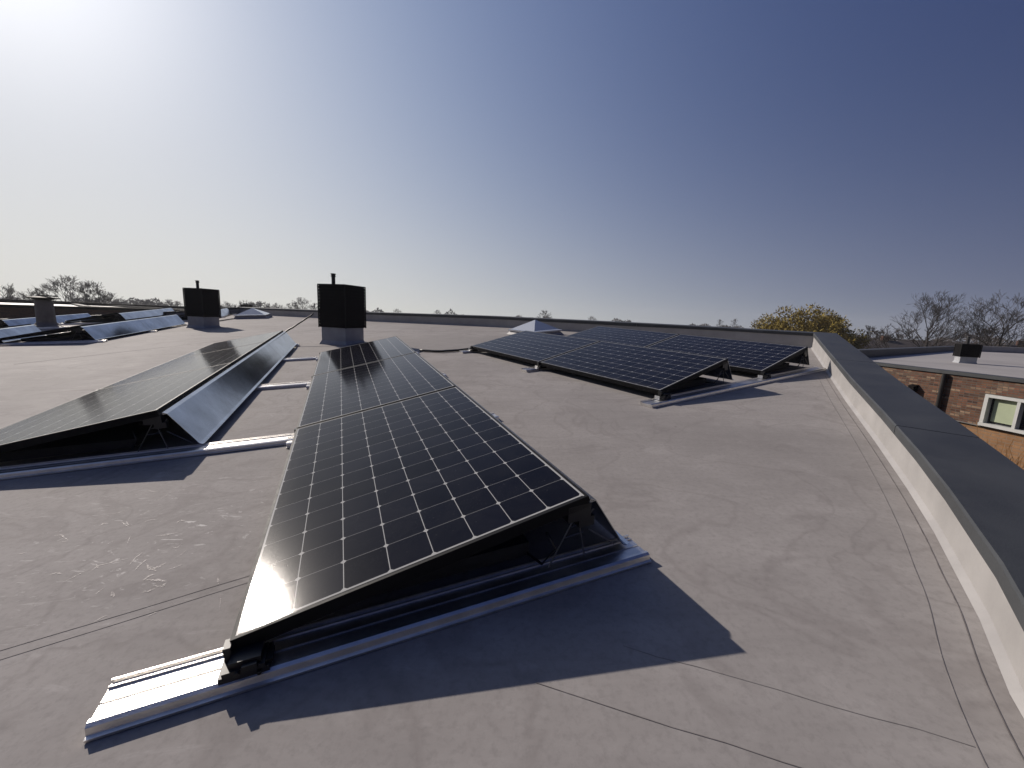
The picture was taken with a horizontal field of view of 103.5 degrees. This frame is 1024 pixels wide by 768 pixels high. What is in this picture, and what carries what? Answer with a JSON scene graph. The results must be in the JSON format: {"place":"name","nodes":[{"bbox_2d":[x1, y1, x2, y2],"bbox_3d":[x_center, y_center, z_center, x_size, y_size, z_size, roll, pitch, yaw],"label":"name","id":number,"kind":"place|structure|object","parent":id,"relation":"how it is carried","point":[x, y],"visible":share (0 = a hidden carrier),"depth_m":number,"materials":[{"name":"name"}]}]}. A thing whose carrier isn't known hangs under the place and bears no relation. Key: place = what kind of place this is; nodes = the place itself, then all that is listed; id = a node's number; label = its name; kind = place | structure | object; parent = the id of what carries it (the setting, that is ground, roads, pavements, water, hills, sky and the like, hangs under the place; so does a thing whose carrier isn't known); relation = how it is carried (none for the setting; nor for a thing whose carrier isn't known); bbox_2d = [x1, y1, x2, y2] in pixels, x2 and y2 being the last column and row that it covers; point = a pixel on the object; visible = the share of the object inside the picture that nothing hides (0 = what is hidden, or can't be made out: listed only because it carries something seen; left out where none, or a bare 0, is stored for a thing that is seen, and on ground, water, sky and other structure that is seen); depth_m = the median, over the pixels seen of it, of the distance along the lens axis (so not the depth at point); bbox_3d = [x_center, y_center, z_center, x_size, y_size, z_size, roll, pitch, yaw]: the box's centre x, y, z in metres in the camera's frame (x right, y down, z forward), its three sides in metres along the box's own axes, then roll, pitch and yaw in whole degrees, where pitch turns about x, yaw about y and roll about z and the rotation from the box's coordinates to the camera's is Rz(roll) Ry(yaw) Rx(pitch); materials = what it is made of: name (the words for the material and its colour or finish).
{"place":"outdoors","nodes":[
{"label":"outdoors","id":0,"kind":"place"},
{"bbox_2d":[0,299,183,318],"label":"brick wing","id":1,"kind":"structure","parent":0,"point":[13,308],"depth_m":23.96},
{"bbox_2d":[0,0,1023,344],"label":"sky","id":2,"kind":"structure","parent":0,"point":[680,162],"materials":[{"name":"blue"}]},
{"bbox_2d":[861,336,921,348],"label":"house","id":3,"kind":"structure","parent":0,"point":[896,344],"depth_m":49.67,"materials":[{"name":"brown brick"}]},
{"bbox_2d":[858,346,1023,469],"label":"brick building","id":4,"kind":"structure","parent":0,"point":[986,392],"depth_m":8.15,"materials":[{"name":"brick"}]},
{"bbox_2d":[952,336,982,363],"bbox_3d":[12.804,-0.930,11.358,0.412,0.808,0.412,8,11,28],"label":"chimney","id":5,"kind":"object","parent":4,"relation":"on","point":[967,353],"visible":0.99,"depth_m":11.24,"materials":[{"name":"black metal"}]},
{"bbox_2d":[977,394,1023,433],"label":"window","id":6,"kind":"structure","parent":4,"relation":"in","point":[998,412],"depth_m":7.42,"materials":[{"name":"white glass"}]},
{"label":"ground","id":7,"kind":"structure","parent":0,"visible":0},
{"bbox_2d":[0,282,23,299],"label":"tree","id":8,"kind":"object","parent":7,"relation":"on","point":[9,292],"visible":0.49,"depth_m":52.57,"materials":[{"name":"plant"}]},
{"bbox_2d":[15,288,48,299],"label":"tree","id":9,"kind":"object","parent":7,"relation":"on","point":[30,294],"visible":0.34,"depth_m":63.51,"materials":[{"name":"plant"}]},
{"bbox_2d":[23,274,87,301],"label":"tree","id":10,"kind":"object","parent":7,"relation":"on","point":[56,283],"visible":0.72,"depth_m":62.42,"materials":[{"name":"plant"}]},
{"bbox_2d":[52,280,116,302],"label":"tree","id":11,"kind":"object","parent":7,"relation":"on","point":[86,296],"visible":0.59,"depth_m":61.23,"materials":[{"name":"plant"}]},
{"bbox_2d":[89,293,126,303],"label":"tree","id":12,"kind":"object","parent":7,"relation":"on","point":[103,294],"visible":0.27,"depth_m":77.36,"materials":[{"name":"plant"}]},
{"bbox_2d":[71,302,185,309],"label":"brick wing","id":13,"kind":"structure","parent":7,"relation":"on","point":[80,304],"depth_m":35.10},
{"bbox_2d":[240,303,252,306],"bbox_3d":[-23.329,-6.613,35.568,0.872,1.068,0.872,-3,11,-30],"label":"chimney","id":14,"kind":"object","parent":13,"relation":"on","point":[244,305],"visible":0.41,"depth_m":35.15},
{"bbox_2d":[137,300,154,304],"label":"tree","id":15,"kind":"object","parent":7,"relation":"on","point":[145,303],"visible":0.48,"depth_m":117.14,"materials":[{"name":"plant"}]},
{"bbox_2d":[287,302,299,308],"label":"tree","id":16,"kind":"object","parent":7,"relation":"on","point":[296,306],"visible":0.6,"depth_m":143.30,"materials":[{"name":"plant"}]},
{"bbox_2d":[293,297,312,308],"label":"tree","id":17,"kind":"object","parent":7,"relation":"on","point":[298,301],"visible":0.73,"depth_m":166.05,"materials":[{"name":"plant"}]},
{"bbox_2d":[0,307,1023,767],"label":"flat roofed building","id":18,"kind":"structure","parent":7,"relation":"on","point":[830,575],"depth_m":1.29,"materials":[{"name":"grey concrete"}]},
{"bbox_2d":[0,324,42,341],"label":"solar array","id":19,"kind":"object","parent":18,"relation":"on","point":[9,331],"visible":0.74,"depth_m":7.71,"materials":[{"name":"glass"}]},
{"bbox_2d":[25,295,63,327],"bbox_3d":[-11.925,-1.828,10.327,0.620,0.870,0.600,3,9,0],"label":"vent stack","id":20,"kind":"object","parent":18,"relation":"on","point":[45,315],"visible":0.9,"depth_m":10.21,"materials":[{"name":"metal"}]},
{"bbox_2d":[0,313,91,326],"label":"solar array","id":21,"kind":"object","parent":18,"relation":"on","point":[61,318],"visible":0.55,"depth_m":10.71,"materials":[{"name":"glass"}]},
{"bbox_2d":[0,314,187,345],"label":"solar array","id":22,"kind":"object","parent":18,"relation":"on","point":[97,332],"visible":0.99,"depth_m":7.92,"materials":[{"name":"black glass"}]},
{"bbox_2d":[60,307,173,324],"bbox_3d":[-12.523,-2.272,13.222,1.624,0.309,3.947,-5,14,-21],"label":"solar array","id":23,"kind":"object","parent":18,"relation":"on","point":[137,314],"visible":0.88,"depth_m":12.23,"materials":[{"name":"black glass"}]},
{"bbox_2d":[0,330,318,479],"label":"solar array","id":24,"kind":"object","parent":18,"relation":"on","point":[200,395],"visible":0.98,"depth_m":2.60,"materials":[{"name":"black glass"}]},
{"bbox_2d":[182,280,220,327],"bbox_3d":[-7.957,-2.028,10.387,0.532,1.243,0.532,4,10,8],"label":"chimney","id":25,"kind":"object","parent":18,"relation":"on","point":[203,307],"visible":1,"depth_m":10.21,"materials":[{"name":"black metal"}]},
{"bbox_2d":[178,308,236,321],"bbox_3d":[-10.680,-2.394,13.805,1.450,0.276,3.524,-6,14,-22],"label":"solar array","id":26,"kind":"object","parent":18,"relation":"on","point":[224,312],"visible":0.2,"depth_m":14.53,"materials":[{"name":"glass"}]},
{"bbox_2d":[234,308,272,318],"bbox_3d":[-8.853,-2.428,13.807,0.980,0.340,0.980,-5,14,-19],"label":"skylight","id":27,"kind":"object","parent":18,"relation":"on","point":[252,313],"visible":1,"depth_m":13.51,"materials":[{"name":"grey plastic"}]},
{"bbox_2d":[285,313,313,331],"bbox_3d":[-3.833,-1.070,7.224,0.056,0.413,0.629,9,11,33],"label":"roof cable","id":28,"kind":"object","parent":18,"relation":"attached to","point":[299,323],"visible":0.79,"depth_m":7.23,"materials":[{"name":"grey metal"}]},
{"bbox_2d":[317,273,365,344],"bbox_3d":[-3.053,-1.330,7.280,0.572,1.290,0.572,5,10,16],"label":"chimney","id":29,"kind":"object","parent":18,"relation":"on","point":[341,314],"visible":1,"depth_m":7.08,"materials":[{"name":"black metal"}]},
{"bbox_2d":[83,336,651,742],"bbox_3d":[-1.174,0.017,3.462,1.592,0.276,5.192,-5,14,-22],"label":"solar array","id":30,"kind":"object","parent":18,"relation":"on","point":[406,466],"visible":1,"depth_m":1.36,"materials":[{"name":"black glass"}]},
{"bbox_2d":[419,348,469,351],"bbox_3d":[-1.010,-0.531,6.290,0.846,0.084,0.208,1,10,-12],"label":"roof cable","id":31,"kind":"object","parent":18,"relation":"on","point":[426,350],"visible":0.85,"depth_m":6.24,"materials":[{"name":"grey metal"}]},
{"bbox_2d":[507,320,562,334],"bbox_3d":[0.498,-1.228,8.699,0.880,0.310,0.880,-11,17,-39],"label":"skylight","id":32,"kind":"object","parent":18,"relation":"on","point":[536,326],"visible":0.82,"depth_m":8.55,"materials":[{"name":"grey plastic"}]},
{"bbox_2d":[459,331,825,407],"bbox_3d":[1.452,-0.457,5.469,3.053,0.276,3.734,-9,16,-33],"label":"solar array","id":33,"kind":"object","parent":18,"relation":"on","point":[660,372],"visible":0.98,"depth_m":4.33,"materials":[{"name":"black glass"}]},
{"bbox_2d":[568,326,809,378],"bbox_3d":[2.213,-0.579,5.936,1.268,0.252,3.478,-9,16,-33],"label":"solar array","id":34,"kind":"object","parent":18,"relation":"on","point":[762,359],"visible":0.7,"depth_m":5.24,"materials":[{"name":"black glass"}]},
{"bbox_2d":[1,296,1023,344],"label":"woods","id":35,"kind":"object","parent":7,"relation":"on","point":[257,302],"visible":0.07,"depth_m":178.37,"materials":[{"name":"plant"}]},
{"bbox_2d":[538,310,550,317],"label":"tree","id":36,"kind":"object","parent":7,"relation":"on","point":[545,312],"visible":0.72,"depth_m":225.50,"materials":[{"name":"plant"}]},
{"bbox_2d":[749,303,872,348],"bbox_3d":[25.865,-3.257,35.523,9.886,7.945,10.303,3,9,0],"label":"tree","id":37,"kind":"object","parent":7,"relation":"on","point":[821,322],"visible":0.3,"depth_m":34.00,"materials":[{"name":"green plant"}]},
{"bbox_2d":[862,325,877,339],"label":"tree","id":38,"kind":"object","parent":7,"relation":"on","point":[869,328],"visible":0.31,"depth_m":55.83,"materials":[{"name":"plant"}]},
{"bbox_2d":[872,324,896,340],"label":"bare tree","id":39,"kind":"object","parent":7,"relation":"on","point":[884,333],"visible":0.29,"depth_m":56.51,"materials":[{"name":"brown plant"}]},
{"bbox_2d":[887,328,921,340],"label":"tree","id":40,"kind":"object","parent":7,"relation":"on","point":[897,330],"visible":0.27,"depth_m":56.98,"materials":[{"name":"brown plant"}]},
{"bbox_2d":[864,289,988,348],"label":"bare tree","id":41,"kind":"object","parent":7,"relation":"on","point":[936,319],"visible":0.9,"depth_m":40.12,"materials":[{"name":"brown plant"}]},
{"bbox_2d":[897,339,1023,347],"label":"house","id":42,"kind":"structure","parent":7,"relation":"on","point":[933,342],"depth_m":49.56,"materials":[{"name":"brown brick"}]},
{"bbox_2d":[908,291,1023,347],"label":"bare tree","id":43,"kind":"object","parent":7,"relation":"on","point":[1006,328],"visible":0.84,"depth_m":38.75,"materials":[{"name":"brown plant"}]},
{"bbox_2d":[962,326,1016,346],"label":"tree","id":44,"kind":"object","parent":7,"relation":"on","point":[991,339],"visible":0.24,"depth_m":47.75,"materials":[{"name":"brown plant"}]},
{"bbox_2d":[965,421,1023,468],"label":"dry shrub","id":45,"kind":"object","parent":7,"relation":"on","point":[1018,462],"visible":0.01,"depth_m":6.69,"materials":[{"name":"brown plant"}]}
]}

